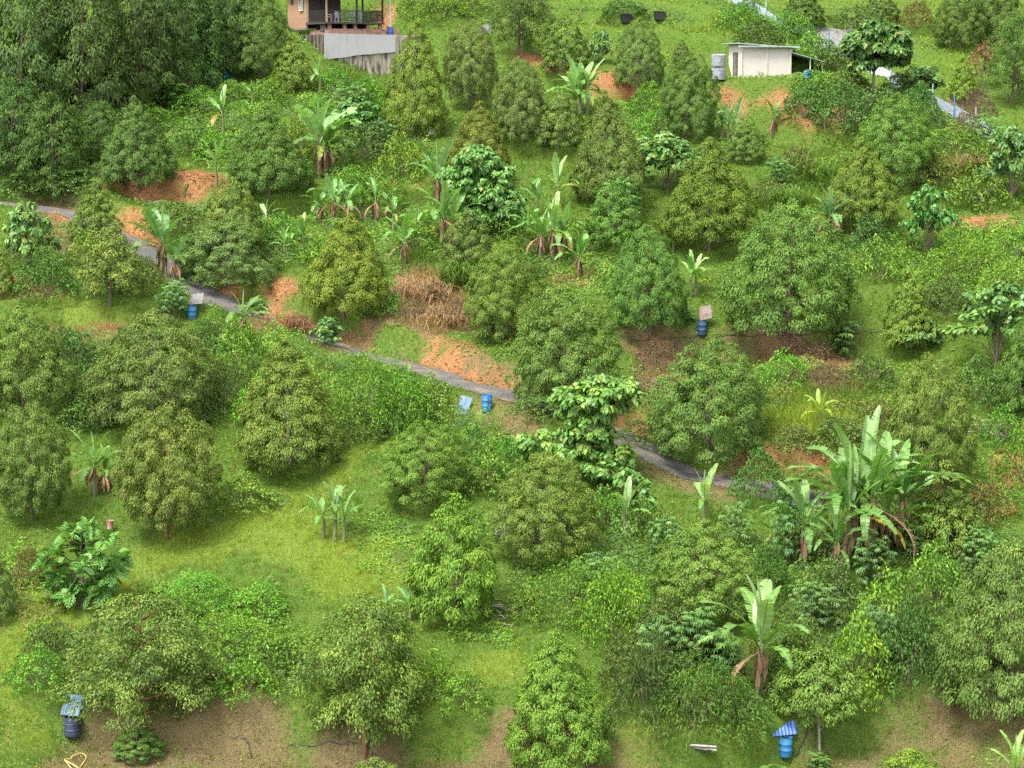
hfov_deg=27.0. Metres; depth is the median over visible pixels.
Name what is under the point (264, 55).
durian tree
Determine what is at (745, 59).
block shed
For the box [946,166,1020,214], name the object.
shrub
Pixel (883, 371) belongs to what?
shrub
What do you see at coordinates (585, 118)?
shrub
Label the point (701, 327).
barrel
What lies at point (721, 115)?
banana plant
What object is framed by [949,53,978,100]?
durian tree
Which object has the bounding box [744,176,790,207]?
shrub
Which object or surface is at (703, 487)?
banana plant
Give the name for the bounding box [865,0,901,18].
durian tree
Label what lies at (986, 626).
durian tree
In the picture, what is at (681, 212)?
durian tree
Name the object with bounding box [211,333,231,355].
palmate shrub
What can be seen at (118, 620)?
durian tree
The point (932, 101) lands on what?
shrub
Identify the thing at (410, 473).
durian tree
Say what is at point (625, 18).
black tub
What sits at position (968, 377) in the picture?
shrub
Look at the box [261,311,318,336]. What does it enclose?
grass tussock
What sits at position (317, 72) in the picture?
banana plant
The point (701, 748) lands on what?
plank
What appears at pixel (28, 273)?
shrub
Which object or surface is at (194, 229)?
shrub
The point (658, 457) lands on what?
track
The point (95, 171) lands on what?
shrub
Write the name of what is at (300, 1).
window
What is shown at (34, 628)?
shrub
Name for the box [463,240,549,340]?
durian tree
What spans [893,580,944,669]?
shrub
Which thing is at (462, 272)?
grass tussock
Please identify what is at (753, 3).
shrub
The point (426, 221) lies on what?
banana plant
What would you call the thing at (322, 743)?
hose
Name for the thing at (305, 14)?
veranda house
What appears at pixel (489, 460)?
shrub
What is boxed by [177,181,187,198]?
banana plant
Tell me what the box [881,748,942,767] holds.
durian tree
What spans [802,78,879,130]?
shrub
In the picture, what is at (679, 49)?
durian tree
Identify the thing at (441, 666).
shrub
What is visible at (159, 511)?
durian tree
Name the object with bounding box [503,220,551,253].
shrub
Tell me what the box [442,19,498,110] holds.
durian tree
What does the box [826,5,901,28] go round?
shrub
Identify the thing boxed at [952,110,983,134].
withered shrub
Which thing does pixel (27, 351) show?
durian tree
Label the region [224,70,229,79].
barrel
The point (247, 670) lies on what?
shrub
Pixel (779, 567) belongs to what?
shrub
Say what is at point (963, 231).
shrub
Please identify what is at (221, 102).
banana plant
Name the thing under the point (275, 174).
shrub
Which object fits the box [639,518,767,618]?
durian tree
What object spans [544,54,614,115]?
banana plant
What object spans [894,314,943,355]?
broad leaved tree
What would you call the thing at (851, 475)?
banana plant
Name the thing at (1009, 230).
shrub
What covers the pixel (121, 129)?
durian tree
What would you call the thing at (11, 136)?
forest tree
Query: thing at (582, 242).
banana plant
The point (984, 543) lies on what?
palmate shrub
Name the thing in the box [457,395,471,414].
roof sheet
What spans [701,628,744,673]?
palmate shrub
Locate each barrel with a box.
[187,305,196,319]
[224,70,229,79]
[482,394,491,411]
[697,320,706,334]
[779,735,792,757]
[804,70,810,78]
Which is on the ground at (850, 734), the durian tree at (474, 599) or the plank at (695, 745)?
the durian tree at (474, 599)
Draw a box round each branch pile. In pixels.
[489,599,515,624]
[764,319,819,357]
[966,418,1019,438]
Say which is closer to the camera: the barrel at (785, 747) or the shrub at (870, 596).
the barrel at (785, 747)
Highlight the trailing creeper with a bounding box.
[595,458,662,513]
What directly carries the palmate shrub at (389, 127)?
on the ground at (850, 734)
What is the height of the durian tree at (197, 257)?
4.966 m
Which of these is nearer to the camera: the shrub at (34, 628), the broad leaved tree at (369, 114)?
the shrub at (34, 628)
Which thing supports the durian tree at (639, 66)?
on the ground at (850, 734)
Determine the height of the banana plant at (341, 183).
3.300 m
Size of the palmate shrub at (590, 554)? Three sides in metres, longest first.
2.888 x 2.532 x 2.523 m
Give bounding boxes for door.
[320,0,329,21]
[733,52,737,77]
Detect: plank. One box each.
[689,744,706,746]
[693,747,707,749]
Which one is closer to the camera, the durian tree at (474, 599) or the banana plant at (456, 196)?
the durian tree at (474, 599)
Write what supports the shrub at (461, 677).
on the ground at (850, 734)
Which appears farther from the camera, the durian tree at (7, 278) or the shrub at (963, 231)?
the shrub at (963, 231)
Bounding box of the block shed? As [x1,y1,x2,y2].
[722,43,824,78]
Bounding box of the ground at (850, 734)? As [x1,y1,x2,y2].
[0,0,1023,767]
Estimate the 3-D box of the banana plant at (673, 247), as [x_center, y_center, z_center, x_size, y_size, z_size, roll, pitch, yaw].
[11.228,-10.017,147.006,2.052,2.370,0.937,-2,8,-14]
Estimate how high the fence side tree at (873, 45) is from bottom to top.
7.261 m
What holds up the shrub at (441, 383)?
on the ground at (850, 734)
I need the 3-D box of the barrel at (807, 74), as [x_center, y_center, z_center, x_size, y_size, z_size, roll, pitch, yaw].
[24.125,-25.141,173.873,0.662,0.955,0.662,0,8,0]
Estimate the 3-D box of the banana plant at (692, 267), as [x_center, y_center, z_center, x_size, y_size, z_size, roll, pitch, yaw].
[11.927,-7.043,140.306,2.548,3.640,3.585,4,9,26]
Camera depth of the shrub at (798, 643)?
100.88 m
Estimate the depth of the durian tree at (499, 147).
154.57 m
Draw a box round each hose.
[231,736,251,757]
[287,740,355,746]
[626,328,889,340]
[795,721,809,756]
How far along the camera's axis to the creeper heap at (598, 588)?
103.38 m
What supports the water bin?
on the ground at (850, 734)
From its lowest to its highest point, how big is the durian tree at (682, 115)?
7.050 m
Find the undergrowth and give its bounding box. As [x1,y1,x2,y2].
[0,0,1023,737]
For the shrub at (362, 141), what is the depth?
160.08 m
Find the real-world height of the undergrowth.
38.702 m
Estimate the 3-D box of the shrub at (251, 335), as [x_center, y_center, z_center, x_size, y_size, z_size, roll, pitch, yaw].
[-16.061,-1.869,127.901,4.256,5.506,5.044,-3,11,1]
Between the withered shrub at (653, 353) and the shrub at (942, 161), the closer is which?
the withered shrub at (653, 353)
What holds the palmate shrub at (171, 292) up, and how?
on the ground at (850, 734)
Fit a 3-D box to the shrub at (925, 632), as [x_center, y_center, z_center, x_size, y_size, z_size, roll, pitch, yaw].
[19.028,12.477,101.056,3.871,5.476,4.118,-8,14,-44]
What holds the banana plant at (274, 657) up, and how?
on the ground at (850, 734)
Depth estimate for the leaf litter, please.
98.91 m
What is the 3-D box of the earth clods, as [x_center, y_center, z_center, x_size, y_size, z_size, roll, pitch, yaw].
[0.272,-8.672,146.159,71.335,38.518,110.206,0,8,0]
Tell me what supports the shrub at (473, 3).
on the ground at (850, 734)
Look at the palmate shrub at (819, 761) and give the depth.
97.82 m
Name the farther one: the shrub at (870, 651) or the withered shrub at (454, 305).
the withered shrub at (454, 305)
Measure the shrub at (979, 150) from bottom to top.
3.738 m
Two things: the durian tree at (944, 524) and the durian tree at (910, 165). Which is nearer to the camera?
the durian tree at (944, 524)
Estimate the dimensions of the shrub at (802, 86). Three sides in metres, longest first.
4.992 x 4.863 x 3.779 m
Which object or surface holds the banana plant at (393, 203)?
on the ground at (850, 734)
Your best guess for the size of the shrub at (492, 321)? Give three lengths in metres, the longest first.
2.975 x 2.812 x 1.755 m
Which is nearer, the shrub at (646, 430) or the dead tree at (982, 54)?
the shrub at (646, 430)
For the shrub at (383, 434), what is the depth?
121.63 m
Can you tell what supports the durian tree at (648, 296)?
on the ground at (850, 734)
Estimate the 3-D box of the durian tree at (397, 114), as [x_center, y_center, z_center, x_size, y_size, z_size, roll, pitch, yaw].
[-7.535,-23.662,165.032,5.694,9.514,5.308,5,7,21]
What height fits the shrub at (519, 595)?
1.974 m
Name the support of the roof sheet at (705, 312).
on the ground at (850, 734)
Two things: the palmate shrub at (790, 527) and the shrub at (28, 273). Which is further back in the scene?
the shrub at (28, 273)
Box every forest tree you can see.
[0,0,75,148]
[0,77,55,183]
[10,92,95,190]
[14,21,97,134]
[24,0,143,136]
[69,53,127,111]
[76,100,124,163]
[83,0,193,106]
[137,0,204,51]
[138,0,229,90]
[191,0,256,77]
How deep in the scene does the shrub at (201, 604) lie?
103.57 m
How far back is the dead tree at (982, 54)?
176.49 m
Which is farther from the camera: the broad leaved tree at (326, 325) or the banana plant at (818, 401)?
the broad leaved tree at (326, 325)
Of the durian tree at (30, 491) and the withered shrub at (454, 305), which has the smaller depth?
the durian tree at (30, 491)
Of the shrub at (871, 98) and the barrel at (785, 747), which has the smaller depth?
the barrel at (785, 747)
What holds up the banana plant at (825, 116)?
on the ground at (850, 734)
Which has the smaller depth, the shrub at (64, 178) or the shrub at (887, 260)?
the shrub at (887, 260)
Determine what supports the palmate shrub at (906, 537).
on the ground at (850, 734)
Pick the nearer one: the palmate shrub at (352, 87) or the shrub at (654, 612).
the shrub at (654, 612)
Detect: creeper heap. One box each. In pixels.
[164,84,231,115]
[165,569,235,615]
[171,611,278,655]
[326,346,405,434]
[368,367,440,437]
[409,0,476,19]
[516,555,625,631]
[565,557,667,658]
[760,9,819,40]
[913,232,1012,284]
[972,254,1023,306]
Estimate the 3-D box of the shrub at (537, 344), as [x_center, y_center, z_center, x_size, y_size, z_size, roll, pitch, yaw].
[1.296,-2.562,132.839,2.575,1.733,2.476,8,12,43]
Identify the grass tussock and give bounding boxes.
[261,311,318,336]
[382,277,423,300]
[383,273,469,310]
[408,302,472,334]
[414,257,486,291]
[757,183,808,212]
[789,156,840,192]
[936,151,1008,178]
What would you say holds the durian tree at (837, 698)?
on the ground at (850, 734)
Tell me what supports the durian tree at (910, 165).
on the ground at (850, 734)
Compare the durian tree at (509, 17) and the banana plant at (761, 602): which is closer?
the banana plant at (761, 602)
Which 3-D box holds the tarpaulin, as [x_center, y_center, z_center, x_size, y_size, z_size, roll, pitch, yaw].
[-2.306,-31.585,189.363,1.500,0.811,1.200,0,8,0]
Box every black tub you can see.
[619,14,631,22]
[653,11,665,19]
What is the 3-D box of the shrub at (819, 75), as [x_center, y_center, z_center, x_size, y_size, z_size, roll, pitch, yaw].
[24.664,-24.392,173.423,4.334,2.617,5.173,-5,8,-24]
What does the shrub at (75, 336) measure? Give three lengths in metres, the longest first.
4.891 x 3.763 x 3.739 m
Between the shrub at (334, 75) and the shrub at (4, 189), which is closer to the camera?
the shrub at (4, 189)
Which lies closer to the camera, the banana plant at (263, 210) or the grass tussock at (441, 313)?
the grass tussock at (441, 313)
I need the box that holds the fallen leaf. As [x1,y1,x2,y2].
[996,506,1019,513]
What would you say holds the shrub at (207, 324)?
on the ground at (850, 734)
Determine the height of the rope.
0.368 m
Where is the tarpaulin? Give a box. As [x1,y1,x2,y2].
[479,24,493,32]
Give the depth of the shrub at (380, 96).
179.95 m
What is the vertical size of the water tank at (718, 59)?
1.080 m
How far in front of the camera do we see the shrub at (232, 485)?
113.84 m
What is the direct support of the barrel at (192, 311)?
on the ground at (850, 734)
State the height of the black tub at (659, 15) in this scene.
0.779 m
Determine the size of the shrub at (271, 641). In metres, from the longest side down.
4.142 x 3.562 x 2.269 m
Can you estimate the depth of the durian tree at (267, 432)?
116.76 m
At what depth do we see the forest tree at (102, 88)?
163.11 m
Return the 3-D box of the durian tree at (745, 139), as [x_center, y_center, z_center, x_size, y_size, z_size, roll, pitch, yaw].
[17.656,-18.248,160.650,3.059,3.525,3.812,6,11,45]
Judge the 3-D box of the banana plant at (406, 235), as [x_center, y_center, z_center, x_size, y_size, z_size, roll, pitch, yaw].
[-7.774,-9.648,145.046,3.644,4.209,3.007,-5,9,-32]
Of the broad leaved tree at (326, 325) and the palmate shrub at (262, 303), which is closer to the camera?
the broad leaved tree at (326, 325)
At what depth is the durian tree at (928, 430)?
113.68 m
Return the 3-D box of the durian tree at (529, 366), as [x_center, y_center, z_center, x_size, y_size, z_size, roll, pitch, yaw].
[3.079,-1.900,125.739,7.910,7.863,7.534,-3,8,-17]
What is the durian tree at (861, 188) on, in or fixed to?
on the ground at (850, 734)
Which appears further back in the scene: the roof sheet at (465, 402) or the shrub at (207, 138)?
the shrub at (207, 138)
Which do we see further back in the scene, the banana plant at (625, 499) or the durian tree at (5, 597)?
the banana plant at (625, 499)
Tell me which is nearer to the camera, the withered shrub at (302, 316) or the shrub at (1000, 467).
the shrub at (1000, 467)
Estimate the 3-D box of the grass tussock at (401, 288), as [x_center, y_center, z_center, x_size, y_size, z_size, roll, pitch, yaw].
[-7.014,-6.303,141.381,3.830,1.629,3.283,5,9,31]
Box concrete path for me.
[814,26,853,54]
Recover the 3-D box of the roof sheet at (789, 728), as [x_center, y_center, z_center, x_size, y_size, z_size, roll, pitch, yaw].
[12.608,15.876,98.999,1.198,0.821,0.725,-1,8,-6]
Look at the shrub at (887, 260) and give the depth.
142.61 m
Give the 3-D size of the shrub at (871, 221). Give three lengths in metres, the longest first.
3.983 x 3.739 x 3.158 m
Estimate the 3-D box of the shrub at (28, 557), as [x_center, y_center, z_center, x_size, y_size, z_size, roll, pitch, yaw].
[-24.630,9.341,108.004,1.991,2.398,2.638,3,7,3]
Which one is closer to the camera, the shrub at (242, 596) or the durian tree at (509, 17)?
the shrub at (242, 596)
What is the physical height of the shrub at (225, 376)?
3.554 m
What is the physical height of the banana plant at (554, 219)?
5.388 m
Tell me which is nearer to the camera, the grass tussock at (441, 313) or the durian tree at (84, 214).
the grass tussock at (441, 313)
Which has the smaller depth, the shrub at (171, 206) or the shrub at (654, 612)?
the shrub at (654, 612)
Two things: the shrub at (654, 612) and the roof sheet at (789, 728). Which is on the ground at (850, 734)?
the shrub at (654, 612)
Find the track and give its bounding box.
[0,201,828,507]
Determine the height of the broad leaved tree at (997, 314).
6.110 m
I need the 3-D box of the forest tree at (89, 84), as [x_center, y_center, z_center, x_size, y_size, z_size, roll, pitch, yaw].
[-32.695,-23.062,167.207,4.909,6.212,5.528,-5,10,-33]
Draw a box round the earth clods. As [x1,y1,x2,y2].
[39,3,1022,767]
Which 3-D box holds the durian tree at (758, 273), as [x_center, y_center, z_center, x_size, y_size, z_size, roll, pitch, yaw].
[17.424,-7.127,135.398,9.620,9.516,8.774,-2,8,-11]
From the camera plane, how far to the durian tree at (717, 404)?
119.54 m
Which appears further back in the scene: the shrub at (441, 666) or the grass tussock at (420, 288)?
the grass tussock at (420, 288)
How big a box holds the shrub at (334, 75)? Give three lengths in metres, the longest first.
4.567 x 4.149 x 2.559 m
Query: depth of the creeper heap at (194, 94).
170.68 m
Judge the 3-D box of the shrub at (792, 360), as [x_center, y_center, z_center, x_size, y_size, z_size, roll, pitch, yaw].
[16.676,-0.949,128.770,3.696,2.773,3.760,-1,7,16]
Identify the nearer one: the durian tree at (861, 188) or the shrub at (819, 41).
the durian tree at (861, 188)
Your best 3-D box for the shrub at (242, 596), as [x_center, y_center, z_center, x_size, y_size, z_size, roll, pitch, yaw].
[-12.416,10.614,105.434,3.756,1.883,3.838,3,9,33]
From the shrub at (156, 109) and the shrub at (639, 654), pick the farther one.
the shrub at (156, 109)
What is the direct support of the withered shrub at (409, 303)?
on the ground at (850, 734)
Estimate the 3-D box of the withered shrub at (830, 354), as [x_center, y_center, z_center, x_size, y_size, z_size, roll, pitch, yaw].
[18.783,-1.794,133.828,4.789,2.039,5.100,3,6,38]
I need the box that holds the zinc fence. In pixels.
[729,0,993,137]
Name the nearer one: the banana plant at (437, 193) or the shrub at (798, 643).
the shrub at (798, 643)
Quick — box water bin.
[63,715,80,737]
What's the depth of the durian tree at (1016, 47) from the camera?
171.57 m
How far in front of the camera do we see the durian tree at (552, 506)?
108.20 m
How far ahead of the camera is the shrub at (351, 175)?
154.79 m
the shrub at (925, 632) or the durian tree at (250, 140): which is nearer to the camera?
the shrub at (925, 632)
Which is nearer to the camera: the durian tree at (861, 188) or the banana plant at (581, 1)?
the durian tree at (861, 188)
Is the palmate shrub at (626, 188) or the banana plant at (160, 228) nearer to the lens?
the banana plant at (160, 228)
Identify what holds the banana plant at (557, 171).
on the ground at (850, 734)
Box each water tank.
[711,53,725,65]
[711,66,725,79]
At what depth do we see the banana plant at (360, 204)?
154.99 m
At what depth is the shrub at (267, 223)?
147.25 m
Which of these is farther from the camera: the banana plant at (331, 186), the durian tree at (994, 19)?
the durian tree at (994, 19)
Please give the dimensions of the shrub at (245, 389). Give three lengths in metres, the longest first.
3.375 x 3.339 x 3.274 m
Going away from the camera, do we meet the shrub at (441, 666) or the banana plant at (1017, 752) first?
the banana plant at (1017, 752)
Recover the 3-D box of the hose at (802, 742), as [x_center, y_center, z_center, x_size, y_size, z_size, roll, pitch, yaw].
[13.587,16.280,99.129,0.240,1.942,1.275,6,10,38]
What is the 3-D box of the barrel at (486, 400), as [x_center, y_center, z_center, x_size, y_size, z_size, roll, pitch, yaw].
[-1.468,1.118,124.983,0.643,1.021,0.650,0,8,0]
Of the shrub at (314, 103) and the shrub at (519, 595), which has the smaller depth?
the shrub at (519, 595)
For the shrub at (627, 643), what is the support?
on the ground at (850, 734)
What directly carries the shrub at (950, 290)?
on the ground at (850, 734)
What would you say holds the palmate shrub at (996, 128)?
on the ground at (850, 734)
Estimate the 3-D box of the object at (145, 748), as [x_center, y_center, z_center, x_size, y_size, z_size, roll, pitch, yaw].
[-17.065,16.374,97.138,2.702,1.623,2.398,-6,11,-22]
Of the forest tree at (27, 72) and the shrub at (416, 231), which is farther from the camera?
the forest tree at (27, 72)
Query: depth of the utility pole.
186.87 m
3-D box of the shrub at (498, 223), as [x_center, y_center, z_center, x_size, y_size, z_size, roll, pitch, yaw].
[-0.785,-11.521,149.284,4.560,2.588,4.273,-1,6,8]
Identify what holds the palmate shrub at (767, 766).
on the ground at (850, 734)
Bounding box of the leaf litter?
[27,218,1022,767]
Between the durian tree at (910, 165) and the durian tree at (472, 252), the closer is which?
the durian tree at (472, 252)
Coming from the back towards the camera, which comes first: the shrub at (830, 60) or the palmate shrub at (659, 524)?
the shrub at (830, 60)
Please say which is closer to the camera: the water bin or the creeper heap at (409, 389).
the water bin
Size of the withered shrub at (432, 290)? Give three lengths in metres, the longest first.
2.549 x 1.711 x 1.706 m
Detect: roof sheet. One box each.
[60,694,82,715]
[189,293,203,308]
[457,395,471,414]
[699,305,711,325]
[773,720,796,735]
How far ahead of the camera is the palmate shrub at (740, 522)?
112.37 m
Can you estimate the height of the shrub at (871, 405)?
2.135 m
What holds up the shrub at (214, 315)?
on the ground at (850, 734)
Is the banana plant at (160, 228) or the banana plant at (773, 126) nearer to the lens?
the banana plant at (160, 228)
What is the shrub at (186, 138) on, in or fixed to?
on the ground at (850, 734)
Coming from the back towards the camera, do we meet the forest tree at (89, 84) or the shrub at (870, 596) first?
the forest tree at (89, 84)
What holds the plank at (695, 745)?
on the plank
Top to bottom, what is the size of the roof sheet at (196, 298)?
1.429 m
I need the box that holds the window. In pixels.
[299,0,303,10]
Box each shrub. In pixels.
[0,169,62,199]
[0,233,34,261]
[1,641,70,705]
[9,246,80,305]
[11,545,45,590]
[18,616,64,651]
[19,619,86,665]
[24,164,100,196]
[37,327,80,356]
[43,326,105,382]
[48,400,112,435]
[62,367,126,426]
[66,229,111,266]
[87,159,129,187]
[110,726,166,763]
[119,255,170,296]
[131,102,177,127]
[134,200,205,235]
[143,78,191,110]
[146,587,219,636]
[152,278,191,320]
[168,123,217,157]
[185,317,218,346]
[187,218,234,246]
[190,357,250,414]
[191,127,230,163]
[196,303,236,336]
[205,470,279,517]
[208,654,286,710]
[209,309,280,391]
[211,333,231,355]
[212,78,249,98]
[221,578,291,621]
[230,369,279,421]
[237,297,270,317]
[238,628,318,675]
[250,76,294,103]
[254,212,312,245]
[267,162,308,187]
[270,118,327,156]
[282,313,316,336]
[298,235,350,265]
[299,94,334,118]
[315,67,358,92]
[316,408,391,448]
[323,81,378,134]
[330,121,399,164]
[334,165,371,195]
[353,75,386,106]
[355,179,407,209]
[358,288,409,320]
[365,118,398,159]
[370,131,427,182]
[389,221,442,253]
[393,296,440,322]
[395,0,437,16]
[404,371,461,421]
[409,648,455,696]
[423,280,450,303]
[428,666,493,721]
[437,296,478,330]
[441,0,500,15]
[455,438,516,500]
[460,426,495,467]
[475,315,516,345]
[477,210,532,235]
[485,435,533,474]
[494,253,548,283]
[500,586,545,626]
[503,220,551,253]
[509,390,566,423]
[515,335,543,353]
[557,115,596,135]
[572,549,622,597]
[576,484,631,530]
[593,0,649,15]
[593,176,642,225]
[594,630,647,699]
[604,626,698,748]
[616,419,669,451]
[622,591,707,683]
[626,81,666,118]
[627,498,672,544]
[630,103,681,136]
[633,338,680,376]
[634,610,690,685]
[637,642,756,756]
[647,515,687,560]
[666,606,726,661]
[676,306,696,322]
[691,673,774,745]
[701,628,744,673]
[714,0,777,31]
[716,499,755,549]
[726,446,791,510]
[732,18,785,45]
[737,542,796,605]
[739,0,761,15]
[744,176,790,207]
[758,346,819,387]
[760,764,787,767]
[763,155,797,185]
[767,617,852,702]
[768,496,813,569]
[769,422,819,457]
[774,79,834,125]
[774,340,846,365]
[776,144,819,173]
[787,579,847,631]
[788,69,844,97]
[790,28,846,64]
[797,553,859,613]
[799,44,846,70]
[799,362,852,393]
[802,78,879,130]
[802,416,879,461]
[803,750,830,767]
[813,70,878,100]
[816,609,898,712]
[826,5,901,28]
[828,318,860,358]
[837,85,921,135]
[839,354,900,391]
[846,212,896,253]
[848,605,901,664]
[849,233,913,287]
[849,561,925,641]
[852,532,900,584]
[859,396,898,430]
[871,591,953,709]
[878,69,926,98]
[890,517,926,556]
[892,81,945,129]
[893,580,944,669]
[895,537,971,623]
[896,0,935,29]
[912,153,967,188]
[912,273,973,323]
[925,122,983,156]
[939,221,990,252]
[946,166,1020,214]
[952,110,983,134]
[952,353,1015,410]
[959,87,997,117]
[959,136,1021,178]
[960,524,1007,578]
[961,480,1017,527]
[963,110,1006,154]
[976,402,1023,457]
[977,215,1023,265]
[979,365,1023,414]
[994,430,1023,496]
[1001,326,1023,353]
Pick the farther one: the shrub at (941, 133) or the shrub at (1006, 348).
the shrub at (941, 133)
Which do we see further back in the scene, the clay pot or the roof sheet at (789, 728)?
the clay pot
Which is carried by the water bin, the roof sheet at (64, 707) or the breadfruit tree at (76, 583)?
the roof sheet at (64, 707)
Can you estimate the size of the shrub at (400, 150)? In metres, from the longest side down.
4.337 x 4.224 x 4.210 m
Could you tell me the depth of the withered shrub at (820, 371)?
127.58 m
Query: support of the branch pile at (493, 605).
on the ground at (850, 734)
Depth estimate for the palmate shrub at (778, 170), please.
155.61 m
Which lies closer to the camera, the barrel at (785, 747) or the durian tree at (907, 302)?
the barrel at (785, 747)
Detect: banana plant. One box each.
[67,429,121,496]
[116,203,202,281]
[165,237,200,271]
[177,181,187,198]
[190,137,237,190]
[203,84,249,132]
[226,289,277,342]
[247,80,263,105]
[252,199,284,232]
[268,227,300,257]
[270,650,278,678]
[277,310,287,328]
[287,97,361,177]
[290,212,317,251]
[300,479,363,544]
[301,173,371,222]
[307,52,325,94]
[334,179,363,216]
[340,172,369,213]
[352,177,405,221]
[369,584,426,620]
[378,192,403,230]
[384,213,430,264]
[398,139,454,207]
[399,204,435,240]
[411,166,485,250]
[509,191,592,261]
[510,204,544,237]
[520,179,550,214]
[532,152,579,206]
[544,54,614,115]
[551,231,603,277]
[571,0,589,15]
[613,476,653,537]
[662,224,674,252]
[668,249,715,298]
[693,463,717,524]
[693,573,809,697]
[710,96,758,140]
[712,106,734,138]
[755,405,972,577]
[760,94,799,138]
[800,388,838,422]
[806,183,864,240]
[819,107,832,132]
[984,729,1023,767]
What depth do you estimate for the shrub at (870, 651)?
100.03 m
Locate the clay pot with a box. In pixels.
[106,520,113,532]
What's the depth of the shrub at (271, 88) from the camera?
173.33 m
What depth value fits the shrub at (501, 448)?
117.48 m
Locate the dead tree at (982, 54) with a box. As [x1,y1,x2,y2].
[967,40,999,89]
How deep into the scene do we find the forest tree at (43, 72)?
160.30 m
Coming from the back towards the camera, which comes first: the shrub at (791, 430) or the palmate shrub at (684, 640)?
the shrub at (791, 430)
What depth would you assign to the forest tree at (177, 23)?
183.14 m
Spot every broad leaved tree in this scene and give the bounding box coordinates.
[0,200,61,268]
[307,317,343,344]
[332,95,386,133]
[588,30,612,64]
[630,130,707,193]
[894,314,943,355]
[896,65,945,94]
[897,183,963,257]
[940,280,1023,369]
[975,122,1023,200]
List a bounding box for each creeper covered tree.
[435,143,531,233]
[513,373,645,484]
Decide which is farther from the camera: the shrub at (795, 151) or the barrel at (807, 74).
the barrel at (807, 74)
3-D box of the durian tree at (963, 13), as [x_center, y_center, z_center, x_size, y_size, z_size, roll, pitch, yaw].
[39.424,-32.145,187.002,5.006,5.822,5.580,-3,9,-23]
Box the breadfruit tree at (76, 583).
[29,515,133,608]
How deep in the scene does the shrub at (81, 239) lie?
142.29 m
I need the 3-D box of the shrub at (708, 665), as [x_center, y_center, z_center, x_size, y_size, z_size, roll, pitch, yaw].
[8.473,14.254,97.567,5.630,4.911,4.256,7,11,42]
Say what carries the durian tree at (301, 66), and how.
on the ground at (850, 734)
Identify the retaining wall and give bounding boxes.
[300,33,420,75]
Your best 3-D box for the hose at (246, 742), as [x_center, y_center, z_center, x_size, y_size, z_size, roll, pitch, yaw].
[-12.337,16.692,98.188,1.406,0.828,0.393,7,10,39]
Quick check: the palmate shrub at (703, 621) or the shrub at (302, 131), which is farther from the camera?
the shrub at (302, 131)
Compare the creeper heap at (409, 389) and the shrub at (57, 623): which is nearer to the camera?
the shrub at (57, 623)
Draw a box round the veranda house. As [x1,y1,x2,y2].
[288,0,398,34]
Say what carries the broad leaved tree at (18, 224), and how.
on the ground at (850, 734)
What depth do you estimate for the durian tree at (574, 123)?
162.15 m
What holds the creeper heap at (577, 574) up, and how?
on the ground at (850, 734)
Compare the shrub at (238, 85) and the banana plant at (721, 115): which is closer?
the banana plant at (721, 115)
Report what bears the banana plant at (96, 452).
on the ground at (850, 734)
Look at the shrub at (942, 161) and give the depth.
155.85 m
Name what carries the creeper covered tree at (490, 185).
on the ground at (850, 734)
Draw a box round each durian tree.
[0,247,15,295]
[0,305,80,418]
[0,401,72,522]
[0,556,18,619]
[43,593,235,739]
[66,177,122,240]
[68,227,155,307]
[81,307,223,425]
[99,95,178,193]
[110,406,223,540]
[167,217,281,289]
[200,176,263,251]
[224,0,293,78]
[226,105,314,198]
[232,335,345,475]
[268,33,318,91]
[292,592,432,760]
[297,212,389,321]
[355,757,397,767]
[376,420,485,506]
[379,17,448,137]
[402,492,498,626]
[438,207,494,274]
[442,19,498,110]
[444,101,511,176]
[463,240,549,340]
[483,0,557,58]
[487,450,603,561]
[491,285,624,409]
[492,56,549,143]
[503,628,614,767]
[535,90,584,149]
[539,14,592,74]
[568,89,644,207]
[582,181,640,247]
[601,224,691,337]
[610,17,667,88]
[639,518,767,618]
[643,338,788,464]
[647,51,722,137]
[652,136,759,252]
[672,39,689,60]
[716,198,863,345]
[725,119,768,162]
[768,642,870,753]
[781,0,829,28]
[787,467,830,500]
[820,136,899,222]
[852,91,936,186]
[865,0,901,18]
[880,265,937,349]
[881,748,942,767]
[883,351,982,501]
[905,460,988,559]
[929,0,990,47]
[929,536,1023,722]
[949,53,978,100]
[967,0,1023,40]
[979,11,1023,105]
[995,312,1023,412]
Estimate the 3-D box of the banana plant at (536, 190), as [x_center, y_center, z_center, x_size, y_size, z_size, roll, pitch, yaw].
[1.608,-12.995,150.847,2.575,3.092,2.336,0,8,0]
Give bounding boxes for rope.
[64,753,85,767]
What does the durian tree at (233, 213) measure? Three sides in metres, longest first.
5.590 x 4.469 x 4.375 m
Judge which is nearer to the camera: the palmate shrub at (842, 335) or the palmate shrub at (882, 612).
the palmate shrub at (882, 612)
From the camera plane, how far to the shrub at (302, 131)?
161.00 m
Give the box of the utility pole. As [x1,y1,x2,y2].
[387,0,392,34]
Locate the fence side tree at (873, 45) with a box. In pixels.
[839,17,913,102]
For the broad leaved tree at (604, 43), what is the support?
on the ground at (850, 734)
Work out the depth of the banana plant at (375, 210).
151.63 m
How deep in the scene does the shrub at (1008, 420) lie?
120.35 m
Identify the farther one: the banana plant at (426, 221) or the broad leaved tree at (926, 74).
the broad leaved tree at (926, 74)

